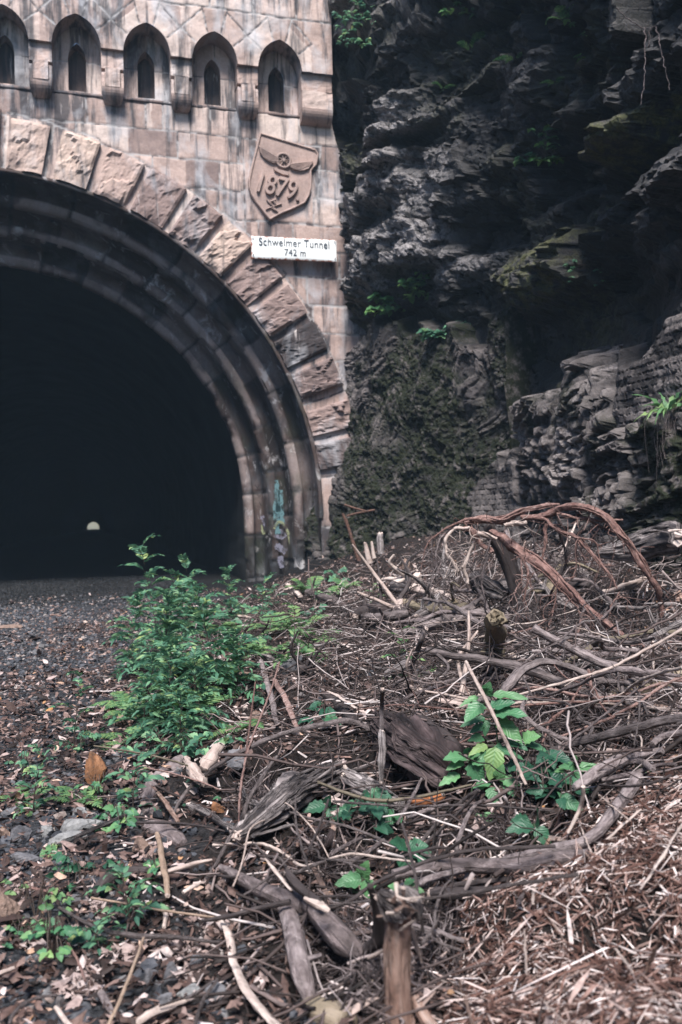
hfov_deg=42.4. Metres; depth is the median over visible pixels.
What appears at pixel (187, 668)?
fern
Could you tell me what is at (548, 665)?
fallen log
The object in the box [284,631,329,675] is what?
twig
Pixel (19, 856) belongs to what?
loose stone
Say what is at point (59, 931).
bramble
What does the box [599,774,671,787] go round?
thin stick
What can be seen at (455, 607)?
tangled root
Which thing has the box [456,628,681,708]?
bare stick
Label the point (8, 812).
loose stone
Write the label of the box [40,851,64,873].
bramble
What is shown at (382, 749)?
wood stub
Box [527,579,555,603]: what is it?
rotten log
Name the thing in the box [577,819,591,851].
wood splinter
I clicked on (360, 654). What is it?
twigs
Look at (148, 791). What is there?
buried root
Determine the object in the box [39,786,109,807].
fern
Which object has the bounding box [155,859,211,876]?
pale stick
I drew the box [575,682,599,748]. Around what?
bare stick
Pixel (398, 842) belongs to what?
bramble
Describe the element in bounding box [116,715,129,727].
loose stone
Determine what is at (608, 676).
tangled root
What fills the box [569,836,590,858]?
wood splinter
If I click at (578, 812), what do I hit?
pale stick
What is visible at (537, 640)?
tangled root
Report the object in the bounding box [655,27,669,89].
hanging root
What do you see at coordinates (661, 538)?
fallen tree
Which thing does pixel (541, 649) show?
bare stick
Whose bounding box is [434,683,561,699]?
bare stick
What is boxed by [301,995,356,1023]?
mossy lump
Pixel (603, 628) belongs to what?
tangled root
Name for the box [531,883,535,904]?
wood splinter
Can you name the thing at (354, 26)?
climbing plant
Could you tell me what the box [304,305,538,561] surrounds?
rock face
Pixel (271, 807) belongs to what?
driftwood log
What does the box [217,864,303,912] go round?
thick root
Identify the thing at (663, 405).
fern
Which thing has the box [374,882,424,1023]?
post stump
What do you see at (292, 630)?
sapling
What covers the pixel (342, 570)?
bramble
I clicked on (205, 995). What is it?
bent stick
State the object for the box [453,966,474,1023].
wood splinter
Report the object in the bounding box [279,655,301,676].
loose stone
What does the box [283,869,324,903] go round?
dark branch
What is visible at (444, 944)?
bare stick
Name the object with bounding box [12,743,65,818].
sapling
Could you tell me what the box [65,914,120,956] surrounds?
sapling
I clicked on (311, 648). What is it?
fern
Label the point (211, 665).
fern
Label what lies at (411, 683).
stick
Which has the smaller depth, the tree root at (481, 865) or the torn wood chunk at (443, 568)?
the tree root at (481, 865)
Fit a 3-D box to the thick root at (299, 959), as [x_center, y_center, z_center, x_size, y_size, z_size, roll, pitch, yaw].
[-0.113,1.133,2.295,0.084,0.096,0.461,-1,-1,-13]
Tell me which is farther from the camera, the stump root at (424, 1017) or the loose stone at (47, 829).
the loose stone at (47, 829)
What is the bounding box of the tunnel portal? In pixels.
[0,0,365,581]
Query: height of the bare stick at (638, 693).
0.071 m
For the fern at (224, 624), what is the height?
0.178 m
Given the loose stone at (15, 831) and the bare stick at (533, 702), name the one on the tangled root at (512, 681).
the bare stick at (533, 702)
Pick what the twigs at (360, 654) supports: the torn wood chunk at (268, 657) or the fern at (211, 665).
the torn wood chunk at (268, 657)
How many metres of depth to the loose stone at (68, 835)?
3.29 m
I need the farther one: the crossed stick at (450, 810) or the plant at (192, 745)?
the plant at (192, 745)
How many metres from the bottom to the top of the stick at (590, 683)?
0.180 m
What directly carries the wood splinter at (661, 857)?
on the wood chips
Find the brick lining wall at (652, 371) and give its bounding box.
[612,313,681,438]
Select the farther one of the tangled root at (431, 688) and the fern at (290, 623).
the fern at (290, 623)
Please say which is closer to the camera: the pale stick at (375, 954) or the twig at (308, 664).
the pale stick at (375, 954)
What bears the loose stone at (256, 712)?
on the ground
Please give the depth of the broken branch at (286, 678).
5.53 m
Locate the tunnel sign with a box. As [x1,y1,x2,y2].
[251,236,336,262]
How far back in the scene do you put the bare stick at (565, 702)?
3.77 m
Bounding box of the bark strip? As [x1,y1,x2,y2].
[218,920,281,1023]
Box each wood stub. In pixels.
[283,583,301,597]
[295,843,301,866]
[313,826,335,861]
[377,729,386,783]
[509,652,517,672]
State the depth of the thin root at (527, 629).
6.06 m
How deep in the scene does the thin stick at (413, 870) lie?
2.24 m
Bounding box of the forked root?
[571,744,664,791]
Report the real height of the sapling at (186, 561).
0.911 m
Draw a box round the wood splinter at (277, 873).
[264,858,291,890]
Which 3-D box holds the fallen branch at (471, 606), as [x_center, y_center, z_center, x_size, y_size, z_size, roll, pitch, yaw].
[0.835,0.845,7.252,0.200,0.276,1.133,-2,-1,44]
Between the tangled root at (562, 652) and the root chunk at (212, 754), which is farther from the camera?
the tangled root at (562, 652)
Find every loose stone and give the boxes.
[0,624,22,628]
[0,828,9,835]
[0,891,20,924]
[1,806,18,816]
[10,825,31,841]
[10,852,39,865]
[41,824,52,836]
[48,830,87,847]
[60,818,101,832]
[71,807,87,818]
[84,751,106,785]
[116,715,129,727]
[132,837,152,855]
[143,968,158,984]
[157,992,172,1003]
[163,961,177,985]
[176,983,199,996]
[188,955,203,968]
[204,981,225,1003]
[210,721,222,729]
[211,801,228,812]
[225,749,246,769]
[247,711,262,721]
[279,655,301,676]
[401,558,409,569]
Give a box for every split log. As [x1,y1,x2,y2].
[322,692,358,718]
[406,793,444,807]
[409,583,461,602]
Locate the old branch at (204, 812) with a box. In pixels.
[185,801,235,829]
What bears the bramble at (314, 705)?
on the ground
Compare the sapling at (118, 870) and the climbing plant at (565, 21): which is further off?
the climbing plant at (565, 21)
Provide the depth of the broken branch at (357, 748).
3.86 m
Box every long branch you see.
[168,718,371,820]
[505,714,681,773]
[563,629,681,662]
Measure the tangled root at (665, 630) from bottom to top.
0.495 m
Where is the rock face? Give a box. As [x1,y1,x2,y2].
[327,0,681,394]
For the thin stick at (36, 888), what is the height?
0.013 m
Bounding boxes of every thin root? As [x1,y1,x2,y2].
[451,666,493,689]
[509,620,546,633]
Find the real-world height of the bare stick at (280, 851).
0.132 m
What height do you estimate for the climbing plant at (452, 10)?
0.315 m
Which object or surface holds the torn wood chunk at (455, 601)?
on the ground
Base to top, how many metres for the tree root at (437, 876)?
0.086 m
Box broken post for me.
[480,609,507,658]
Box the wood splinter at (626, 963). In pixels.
[614,948,633,972]
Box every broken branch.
[202,755,277,885]
[251,823,327,837]
[274,676,289,697]
[342,736,362,752]
[353,744,377,769]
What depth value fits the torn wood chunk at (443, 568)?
10.11 m
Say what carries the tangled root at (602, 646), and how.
on the ground
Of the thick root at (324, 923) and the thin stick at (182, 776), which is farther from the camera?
the thin stick at (182, 776)
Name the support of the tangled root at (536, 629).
on the ground
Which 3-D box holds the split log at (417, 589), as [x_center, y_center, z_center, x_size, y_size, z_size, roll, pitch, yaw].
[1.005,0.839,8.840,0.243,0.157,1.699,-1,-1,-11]
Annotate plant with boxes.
[1,872,74,919]
[4,747,40,778]
[63,723,101,751]
[73,772,127,806]
[118,726,208,757]
[184,597,257,618]
[217,654,268,703]
[257,590,327,616]
[332,0,375,47]
[365,292,406,316]
[398,270,430,303]
[416,320,470,341]
[440,1,474,19]
[513,152,537,166]
[527,125,564,165]
[563,19,596,61]
[563,259,612,285]
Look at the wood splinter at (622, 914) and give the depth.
2.09 m
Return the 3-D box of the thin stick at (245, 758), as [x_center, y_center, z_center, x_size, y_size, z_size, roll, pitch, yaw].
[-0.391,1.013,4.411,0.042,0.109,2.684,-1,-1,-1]
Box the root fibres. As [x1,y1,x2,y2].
[205,518,681,1023]
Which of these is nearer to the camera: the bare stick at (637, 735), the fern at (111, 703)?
the bare stick at (637, 735)
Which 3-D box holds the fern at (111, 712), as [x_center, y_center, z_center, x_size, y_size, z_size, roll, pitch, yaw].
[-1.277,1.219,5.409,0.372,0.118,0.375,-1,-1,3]
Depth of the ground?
3.97 m
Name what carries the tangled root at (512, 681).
on the tangled root at (443, 656)
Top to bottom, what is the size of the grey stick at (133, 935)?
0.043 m
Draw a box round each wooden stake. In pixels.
[364,542,371,563]
[371,541,375,558]
[376,532,384,554]
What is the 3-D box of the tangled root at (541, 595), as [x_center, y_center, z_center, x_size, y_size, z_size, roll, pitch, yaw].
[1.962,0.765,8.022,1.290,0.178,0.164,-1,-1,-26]
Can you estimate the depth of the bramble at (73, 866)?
3.00 m
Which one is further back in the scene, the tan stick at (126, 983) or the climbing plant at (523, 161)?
the climbing plant at (523, 161)
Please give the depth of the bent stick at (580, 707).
4.00 m
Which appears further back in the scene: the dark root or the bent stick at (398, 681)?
the bent stick at (398, 681)
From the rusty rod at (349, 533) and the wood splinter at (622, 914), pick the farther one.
the rusty rod at (349, 533)
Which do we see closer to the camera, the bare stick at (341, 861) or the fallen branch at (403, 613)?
the bare stick at (341, 861)
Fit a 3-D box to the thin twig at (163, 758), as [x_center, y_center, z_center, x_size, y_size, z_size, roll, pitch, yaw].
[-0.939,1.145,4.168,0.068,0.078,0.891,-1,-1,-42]
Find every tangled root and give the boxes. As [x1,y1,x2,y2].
[378,670,504,707]
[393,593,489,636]
[413,662,475,679]
[423,591,510,630]
[425,647,662,712]
[436,566,490,610]
[436,666,537,680]
[453,556,469,583]
[473,564,482,605]
[476,658,644,712]
[502,588,615,600]
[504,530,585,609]
[506,625,581,643]
[530,598,555,612]
[531,624,681,687]
[532,642,668,663]
[541,654,634,698]
[548,622,656,654]
[549,533,569,594]
[558,632,681,667]
[564,577,639,611]
[586,610,621,646]
[595,587,678,623]
[622,608,681,674]
[637,574,681,593]
[653,609,668,638]
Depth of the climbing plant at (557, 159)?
12.62 m
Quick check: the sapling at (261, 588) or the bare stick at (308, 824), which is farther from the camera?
the sapling at (261, 588)
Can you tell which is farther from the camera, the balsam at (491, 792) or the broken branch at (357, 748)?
the broken branch at (357, 748)
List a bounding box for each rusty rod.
[342,513,358,560]
[344,504,365,510]
[346,518,360,560]
[347,509,374,516]
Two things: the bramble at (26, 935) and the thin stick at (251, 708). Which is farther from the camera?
the thin stick at (251, 708)
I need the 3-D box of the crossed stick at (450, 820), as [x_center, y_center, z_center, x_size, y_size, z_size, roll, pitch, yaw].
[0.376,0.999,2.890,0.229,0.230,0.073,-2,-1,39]
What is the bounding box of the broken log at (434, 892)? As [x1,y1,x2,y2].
[426,881,520,900]
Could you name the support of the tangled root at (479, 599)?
on the fallen branch at (471, 606)
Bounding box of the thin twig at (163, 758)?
[93,745,187,766]
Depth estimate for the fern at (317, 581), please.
11.24 m
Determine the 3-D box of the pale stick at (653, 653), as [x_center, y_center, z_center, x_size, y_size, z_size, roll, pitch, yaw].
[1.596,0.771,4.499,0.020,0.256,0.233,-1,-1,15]
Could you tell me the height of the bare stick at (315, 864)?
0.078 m
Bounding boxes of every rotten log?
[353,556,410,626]
[371,559,411,626]
[396,568,441,618]
[403,599,467,621]
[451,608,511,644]
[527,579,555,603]
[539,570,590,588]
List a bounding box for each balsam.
[439,748,485,791]
[460,682,545,785]
[473,764,519,802]
[475,812,498,822]
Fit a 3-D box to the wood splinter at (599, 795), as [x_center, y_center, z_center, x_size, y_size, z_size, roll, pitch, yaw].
[0.861,0.937,2.854,0.013,0.104,0.681,-1,-1,6]
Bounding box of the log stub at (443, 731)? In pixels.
[410,710,464,750]
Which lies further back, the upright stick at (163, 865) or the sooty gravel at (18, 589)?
the sooty gravel at (18, 589)
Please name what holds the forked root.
on the ground
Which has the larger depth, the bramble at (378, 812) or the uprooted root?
the uprooted root
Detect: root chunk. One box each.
[182,756,207,786]
[199,742,224,772]
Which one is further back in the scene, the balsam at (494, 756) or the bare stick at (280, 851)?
the balsam at (494, 756)
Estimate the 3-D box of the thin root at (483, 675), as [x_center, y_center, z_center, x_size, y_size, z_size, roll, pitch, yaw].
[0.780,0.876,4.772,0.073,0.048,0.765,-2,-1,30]
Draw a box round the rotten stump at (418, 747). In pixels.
[365,708,467,796]
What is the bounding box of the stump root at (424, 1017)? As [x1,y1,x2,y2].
[412,994,437,1023]
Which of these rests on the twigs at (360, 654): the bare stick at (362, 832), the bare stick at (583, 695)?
the bare stick at (583, 695)
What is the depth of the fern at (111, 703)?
5.69 m
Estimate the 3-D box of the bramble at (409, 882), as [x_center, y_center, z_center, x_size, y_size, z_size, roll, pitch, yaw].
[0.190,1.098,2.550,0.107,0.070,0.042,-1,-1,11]
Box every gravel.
[0,574,210,617]
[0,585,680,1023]
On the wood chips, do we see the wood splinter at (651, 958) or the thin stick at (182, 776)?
the wood splinter at (651, 958)
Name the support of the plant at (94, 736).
on the ground
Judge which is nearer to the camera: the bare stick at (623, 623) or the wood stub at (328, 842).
the wood stub at (328, 842)
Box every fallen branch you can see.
[259,659,278,723]
[270,674,298,727]
[304,578,414,630]
[328,835,365,856]
[348,838,384,865]
[389,598,479,637]
[406,802,448,819]
[409,626,427,677]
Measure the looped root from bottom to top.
0.223 m
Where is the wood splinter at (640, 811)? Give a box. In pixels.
[628,810,655,812]
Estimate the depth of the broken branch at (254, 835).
3.05 m
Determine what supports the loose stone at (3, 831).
on the ground
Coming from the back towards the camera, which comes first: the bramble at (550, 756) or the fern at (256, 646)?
the fern at (256, 646)
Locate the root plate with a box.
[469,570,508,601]
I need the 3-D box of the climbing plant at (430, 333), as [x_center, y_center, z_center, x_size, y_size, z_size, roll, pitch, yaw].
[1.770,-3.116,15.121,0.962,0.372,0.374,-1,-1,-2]
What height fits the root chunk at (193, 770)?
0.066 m
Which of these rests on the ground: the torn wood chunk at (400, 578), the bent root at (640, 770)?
the torn wood chunk at (400, 578)
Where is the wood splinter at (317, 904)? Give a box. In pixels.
[303,896,330,912]
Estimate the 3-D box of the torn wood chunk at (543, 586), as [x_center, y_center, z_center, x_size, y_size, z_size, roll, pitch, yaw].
[1.956,0.751,8.037,0.724,0.400,0.358,-1,-1,-16]
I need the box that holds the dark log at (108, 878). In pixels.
[91,866,149,896]
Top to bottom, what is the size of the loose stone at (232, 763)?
0.086 m
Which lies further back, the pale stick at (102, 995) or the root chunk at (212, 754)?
the root chunk at (212, 754)
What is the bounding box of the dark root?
[362,883,384,954]
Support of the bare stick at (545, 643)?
on the twigs at (360, 654)
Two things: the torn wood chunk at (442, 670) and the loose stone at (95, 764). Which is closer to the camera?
the loose stone at (95, 764)
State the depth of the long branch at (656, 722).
3.11 m
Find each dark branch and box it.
[201,899,290,922]
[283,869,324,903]
[449,873,538,886]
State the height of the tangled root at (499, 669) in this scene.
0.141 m
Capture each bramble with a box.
[2,912,45,947]
[31,910,83,963]
[40,842,59,857]
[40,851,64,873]
[45,851,115,895]
[94,803,138,838]
[143,851,166,880]
[179,779,220,807]
[203,730,244,750]
[220,617,286,641]
[298,699,340,732]
[301,795,350,822]
[321,566,349,581]
[334,786,402,834]
[335,860,375,897]
[388,878,423,892]
[389,836,431,878]
[504,742,572,798]
[506,808,550,844]
[554,755,596,778]
[556,772,592,819]
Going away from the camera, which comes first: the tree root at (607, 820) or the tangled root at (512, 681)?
the tree root at (607, 820)
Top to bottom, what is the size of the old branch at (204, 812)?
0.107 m
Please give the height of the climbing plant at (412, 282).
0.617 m
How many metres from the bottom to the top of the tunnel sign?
0.457 m
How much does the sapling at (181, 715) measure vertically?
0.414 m
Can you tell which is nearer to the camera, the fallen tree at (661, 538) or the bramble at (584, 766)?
the bramble at (584, 766)
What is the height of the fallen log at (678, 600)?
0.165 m
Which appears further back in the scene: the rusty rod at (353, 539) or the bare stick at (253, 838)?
the rusty rod at (353, 539)
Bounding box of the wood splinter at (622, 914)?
[591,907,636,932]
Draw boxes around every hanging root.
[615,7,655,28]
[641,27,646,102]
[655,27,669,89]
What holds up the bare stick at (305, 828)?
on the twigs at (360, 654)
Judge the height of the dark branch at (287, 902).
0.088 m
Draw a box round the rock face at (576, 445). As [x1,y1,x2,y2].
[509,344,681,576]
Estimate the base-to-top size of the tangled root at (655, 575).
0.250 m
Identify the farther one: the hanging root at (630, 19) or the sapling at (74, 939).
the hanging root at (630, 19)
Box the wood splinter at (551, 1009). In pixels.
[528,986,564,1022]
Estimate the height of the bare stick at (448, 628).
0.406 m
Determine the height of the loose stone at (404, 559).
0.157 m
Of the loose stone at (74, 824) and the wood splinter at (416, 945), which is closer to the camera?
the wood splinter at (416, 945)
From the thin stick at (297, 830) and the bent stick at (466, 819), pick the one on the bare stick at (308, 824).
the thin stick at (297, 830)
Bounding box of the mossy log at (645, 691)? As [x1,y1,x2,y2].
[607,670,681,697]
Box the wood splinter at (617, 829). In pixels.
[589,809,641,860]
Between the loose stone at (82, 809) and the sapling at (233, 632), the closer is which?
the loose stone at (82, 809)
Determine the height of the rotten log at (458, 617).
0.508 m
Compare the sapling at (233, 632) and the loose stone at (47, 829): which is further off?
the sapling at (233, 632)
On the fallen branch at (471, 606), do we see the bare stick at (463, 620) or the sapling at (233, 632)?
the bare stick at (463, 620)
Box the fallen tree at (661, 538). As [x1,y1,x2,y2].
[595,521,681,561]
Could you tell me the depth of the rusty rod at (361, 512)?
13.38 m
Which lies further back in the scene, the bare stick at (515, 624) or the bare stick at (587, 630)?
the bare stick at (515, 624)
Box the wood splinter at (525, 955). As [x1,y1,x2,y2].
[523,928,527,974]
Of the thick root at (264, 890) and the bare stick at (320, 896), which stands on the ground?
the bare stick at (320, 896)
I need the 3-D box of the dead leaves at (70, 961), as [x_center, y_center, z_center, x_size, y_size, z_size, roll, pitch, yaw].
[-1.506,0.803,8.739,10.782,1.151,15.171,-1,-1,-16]
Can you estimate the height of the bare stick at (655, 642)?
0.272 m
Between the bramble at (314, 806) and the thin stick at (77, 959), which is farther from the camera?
the bramble at (314, 806)
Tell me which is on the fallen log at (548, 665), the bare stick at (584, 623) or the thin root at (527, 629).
the bare stick at (584, 623)
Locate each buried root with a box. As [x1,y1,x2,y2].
[140,755,183,814]
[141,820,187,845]
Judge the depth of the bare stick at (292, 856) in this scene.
2.79 m
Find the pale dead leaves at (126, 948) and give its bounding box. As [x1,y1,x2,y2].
[12,633,447,1008]
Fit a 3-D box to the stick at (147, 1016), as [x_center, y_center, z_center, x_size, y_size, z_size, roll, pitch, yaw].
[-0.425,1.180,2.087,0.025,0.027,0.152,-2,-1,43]
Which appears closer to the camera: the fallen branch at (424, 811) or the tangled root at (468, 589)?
the fallen branch at (424, 811)
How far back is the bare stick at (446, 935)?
2.26 m
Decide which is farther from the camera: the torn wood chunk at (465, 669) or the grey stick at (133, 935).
the torn wood chunk at (465, 669)
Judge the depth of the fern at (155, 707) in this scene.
5.31 m
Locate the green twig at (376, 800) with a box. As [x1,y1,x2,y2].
[317,781,471,802]
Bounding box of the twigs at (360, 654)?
[0,514,681,1023]
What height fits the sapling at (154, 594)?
1.212 m
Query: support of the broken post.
on the twigs at (360, 654)
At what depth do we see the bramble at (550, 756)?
3.20 m
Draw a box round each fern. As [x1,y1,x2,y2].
[0,786,50,816]
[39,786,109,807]
[89,691,137,709]
[89,726,140,750]
[103,699,152,718]
[135,688,182,717]
[145,655,205,676]
[156,686,237,708]
[198,658,235,673]
[207,622,241,637]
[208,718,263,739]
[244,611,303,630]
[244,639,278,655]
[257,614,329,636]
[272,627,341,653]
[283,576,322,592]
[301,643,331,661]
[322,587,352,595]
[330,578,361,589]
[432,81,454,92]
[457,32,484,51]
[494,52,522,63]
[539,76,564,86]
[545,4,573,24]
[634,391,681,487]
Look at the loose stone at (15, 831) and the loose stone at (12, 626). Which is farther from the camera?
the loose stone at (12, 626)
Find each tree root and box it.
[391,848,592,880]
[418,867,466,886]
[501,772,644,858]
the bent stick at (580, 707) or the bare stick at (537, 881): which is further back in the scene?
the bent stick at (580, 707)
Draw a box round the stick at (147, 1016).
[136,999,188,1023]
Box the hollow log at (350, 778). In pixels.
[339,767,405,813]
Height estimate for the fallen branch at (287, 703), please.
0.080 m
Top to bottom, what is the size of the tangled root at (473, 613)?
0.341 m
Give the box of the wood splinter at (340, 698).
[326,691,364,713]
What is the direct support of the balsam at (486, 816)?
on the ground
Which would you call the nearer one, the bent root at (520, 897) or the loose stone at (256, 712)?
the bent root at (520, 897)
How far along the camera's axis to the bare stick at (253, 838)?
3.08 m
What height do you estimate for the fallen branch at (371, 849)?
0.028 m
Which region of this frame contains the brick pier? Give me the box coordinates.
[467,447,530,543]
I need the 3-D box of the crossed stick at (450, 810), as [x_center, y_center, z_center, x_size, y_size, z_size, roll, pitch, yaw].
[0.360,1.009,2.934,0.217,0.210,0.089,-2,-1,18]
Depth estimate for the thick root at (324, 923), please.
2.28 m
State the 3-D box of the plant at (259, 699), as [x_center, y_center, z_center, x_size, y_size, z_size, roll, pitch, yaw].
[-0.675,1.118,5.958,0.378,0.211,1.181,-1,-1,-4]
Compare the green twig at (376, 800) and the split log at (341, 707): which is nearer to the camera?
the green twig at (376, 800)
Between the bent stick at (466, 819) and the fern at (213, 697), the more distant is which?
the fern at (213, 697)
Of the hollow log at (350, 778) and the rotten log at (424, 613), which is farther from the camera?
the rotten log at (424, 613)
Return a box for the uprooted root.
[418,501,670,638]
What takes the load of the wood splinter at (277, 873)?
on the dark branch at (296, 884)
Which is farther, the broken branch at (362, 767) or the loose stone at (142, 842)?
the broken branch at (362, 767)
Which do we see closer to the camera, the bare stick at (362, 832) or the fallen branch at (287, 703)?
the bare stick at (362, 832)
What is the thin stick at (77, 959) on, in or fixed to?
on the pale dead leaves at (126, 948)
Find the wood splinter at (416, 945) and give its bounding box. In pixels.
[411,926,421,963]
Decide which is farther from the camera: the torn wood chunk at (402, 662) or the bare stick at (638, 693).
the torn wood chunk at (402, 662)
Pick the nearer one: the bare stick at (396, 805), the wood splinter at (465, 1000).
the wood splinter at (465, 1000)
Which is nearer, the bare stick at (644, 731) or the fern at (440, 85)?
the bare stick at (644, 731)
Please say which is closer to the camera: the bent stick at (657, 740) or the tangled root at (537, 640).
the bent stick at (657, 740)
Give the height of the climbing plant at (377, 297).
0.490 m
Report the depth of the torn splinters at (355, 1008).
2.37 m
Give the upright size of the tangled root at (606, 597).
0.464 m
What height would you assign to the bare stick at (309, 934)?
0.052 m
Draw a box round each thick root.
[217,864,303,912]
[277,906,321,999]
[292,890,363,958]
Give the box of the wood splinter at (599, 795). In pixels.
[589,786,629,820]
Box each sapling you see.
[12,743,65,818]
[44,670,99,755]
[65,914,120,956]
[84,861,171,944]
[100,650,172,730]
[101,589,161,681]
[102,749,166,810]
[114,636,212,750]
[117,535,194,654]
[119,578,206,689]
[141,685,210,761]
[153,569,211,650]
[159,646,234,743]
[169,584,253,697]
[172,553,211,637]
[202,627,270,714]
[210,564,250,622]
[243,574,275,625]
[262,572,291,606]
[268,602,314,667]
[379,625,424,676]
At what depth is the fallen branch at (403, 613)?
7.59 m
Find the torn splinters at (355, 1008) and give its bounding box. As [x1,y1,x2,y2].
[168,538,681,1023]
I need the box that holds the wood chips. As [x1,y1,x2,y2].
[107,542,681,1023]
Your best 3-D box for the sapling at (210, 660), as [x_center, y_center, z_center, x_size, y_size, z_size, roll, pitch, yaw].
[-0.829,0.850,5.651,0.567,0.773,0.502,-2,-1,27]
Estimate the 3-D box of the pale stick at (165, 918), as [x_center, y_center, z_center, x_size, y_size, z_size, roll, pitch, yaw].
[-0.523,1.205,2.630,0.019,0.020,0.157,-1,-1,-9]
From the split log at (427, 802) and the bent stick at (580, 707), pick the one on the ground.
the split log at (427, 802)
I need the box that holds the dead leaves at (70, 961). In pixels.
[0,533,681,1023]
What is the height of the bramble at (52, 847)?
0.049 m
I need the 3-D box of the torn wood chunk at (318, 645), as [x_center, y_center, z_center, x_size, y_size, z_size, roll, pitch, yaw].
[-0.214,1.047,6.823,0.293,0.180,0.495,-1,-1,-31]
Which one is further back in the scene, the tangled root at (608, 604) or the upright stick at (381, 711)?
the tangled root at (608, 604)
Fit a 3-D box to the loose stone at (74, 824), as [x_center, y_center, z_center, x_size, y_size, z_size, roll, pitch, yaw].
[-1.028,1.239,3.445,0.166,0.088,0.114,-1,-1,16]
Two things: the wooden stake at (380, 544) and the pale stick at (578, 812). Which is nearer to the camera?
the pale stick at (578, 812)
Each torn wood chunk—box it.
[260,654,277,663]
[289,635,342,646]
[362,658,408,699]
[370,554,421,591]
[389,550,421,593]
[435,539,466,584]
[436,655,486,682]
[442,582,459,605]
[448,611,480,712]
[498,558,528,611]
[523,571,574,614]
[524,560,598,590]
[528,544,567,570]
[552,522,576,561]
[577,563,591,579]
[598,576,646,597]
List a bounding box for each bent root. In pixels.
[516,871,561,903]
[600,762,676,782]
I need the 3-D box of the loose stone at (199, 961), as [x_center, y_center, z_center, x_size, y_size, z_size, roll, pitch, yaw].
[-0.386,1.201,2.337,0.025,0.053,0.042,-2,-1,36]
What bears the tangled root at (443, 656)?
on the ground
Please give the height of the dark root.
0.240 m
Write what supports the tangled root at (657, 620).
on the twigs at (360, 654)
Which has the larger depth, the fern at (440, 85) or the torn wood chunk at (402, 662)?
the fern at (440, 85)
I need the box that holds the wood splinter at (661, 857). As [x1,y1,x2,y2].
[640,823,681,889]
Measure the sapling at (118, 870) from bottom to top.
0.236 m
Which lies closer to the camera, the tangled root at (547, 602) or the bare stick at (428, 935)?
the bare stick at (428, 935)
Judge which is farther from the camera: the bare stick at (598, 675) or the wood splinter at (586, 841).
the bare stick at (598, 675)
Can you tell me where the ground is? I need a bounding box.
[0,529,681,1023]
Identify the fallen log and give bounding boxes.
[517,638,583,685]
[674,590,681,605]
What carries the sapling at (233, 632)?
on the ground
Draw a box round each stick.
[0,966,14,975]
[7,994,56,1023]
[28,885,52,894]
[53,1006,71,1023]
[56,905,219,944]
[64,938,85,981]
[73,814,126,838]
[91,897,215,917]
[97,989,115,1016]
[107,936,144,1023]
[136,821,224,831]
[136,999,188,1023]
[139,766,220,790]
[155,832,169,898]
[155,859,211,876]
[156,791,179,821]
[162,904,169,928]
[182,881,201,893]
[185,980,212,999]
[194,978,218,1023]
[212,840,414,874]
[217,874,418,933]
[232,812,307,860]
[232,819,264,886]
[237,615,259,623]
[237,680,255,836]
[238,661,279,812]
[239,843,288,868]
[243,858,366,894]
[264,784,329,857]
[264,792,352,878]
[266,844,555,925]
[268,844,320,881]
[286,868,315,940]
[287,810,436,857]
[294,795,309,872]
[303,846,365,870]
[307,799,329,852]
[327,872,578,917]
[332,789,554,811]
[352,544,402,608]
[357,692,623,711]
[367,949,382,959]
[371,632,590,666]
[376,846,454,867]
[379,687,384,729]
[392,679,436,690]
[396,777,422,824]
[401,823,424,932]
[405,649,439,713]
[406,613,527,629]
[411,919,461,951]
[411,923,464,943]
[412,613,521,662]
[416,789,477,845]
[421,876,451,944]
[422,690,678,715]
[425,789,479,843]
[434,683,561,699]
[435,816,449,855]
[449,609,578,640]
[454,798,485,857]
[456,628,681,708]
[459,621,582,741]
[460,710,561,742]
[464,660,526,785]
[470,650,525,694]
[496,676,583,720]
[505,624,575,640]
[510,633,604,694]
[510,680,681,700]
[514,654,681,782]
[514,663,679,701]
[541,669,593,742]
[542,690,624,712]
[547,697,668,712]
[554,664,613,718]
[561,677,681,735]
[563,624,605,636]
[566,680,649,719]
[566,785,584,833]
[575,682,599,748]
[580,600,591,645]
[587,669,594,708]
[588,617,677,628]
[596,725,679,743]
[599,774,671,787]
[610,666,681,708]
[617,672,645,744]
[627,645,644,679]
[627,713,642,751]
[631,641,681,646]
[650,729,681,747]
[651,641,654,683]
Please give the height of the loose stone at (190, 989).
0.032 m
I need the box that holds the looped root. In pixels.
[520,696,607,759]
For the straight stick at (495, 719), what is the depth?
3.05 m
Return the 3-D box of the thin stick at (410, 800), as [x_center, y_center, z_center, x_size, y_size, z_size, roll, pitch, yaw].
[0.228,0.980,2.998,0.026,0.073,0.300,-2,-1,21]
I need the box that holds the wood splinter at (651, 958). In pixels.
[642,940,660,976]
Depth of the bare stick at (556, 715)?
3.73 m
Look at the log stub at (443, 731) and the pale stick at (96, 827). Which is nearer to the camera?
the pale stick at (96, 827)
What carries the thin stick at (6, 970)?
on the dead leaves at (70, 961)
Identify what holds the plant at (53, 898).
on the ground
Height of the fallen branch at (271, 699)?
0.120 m
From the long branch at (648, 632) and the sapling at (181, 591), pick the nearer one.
the long branch at (648, 632)

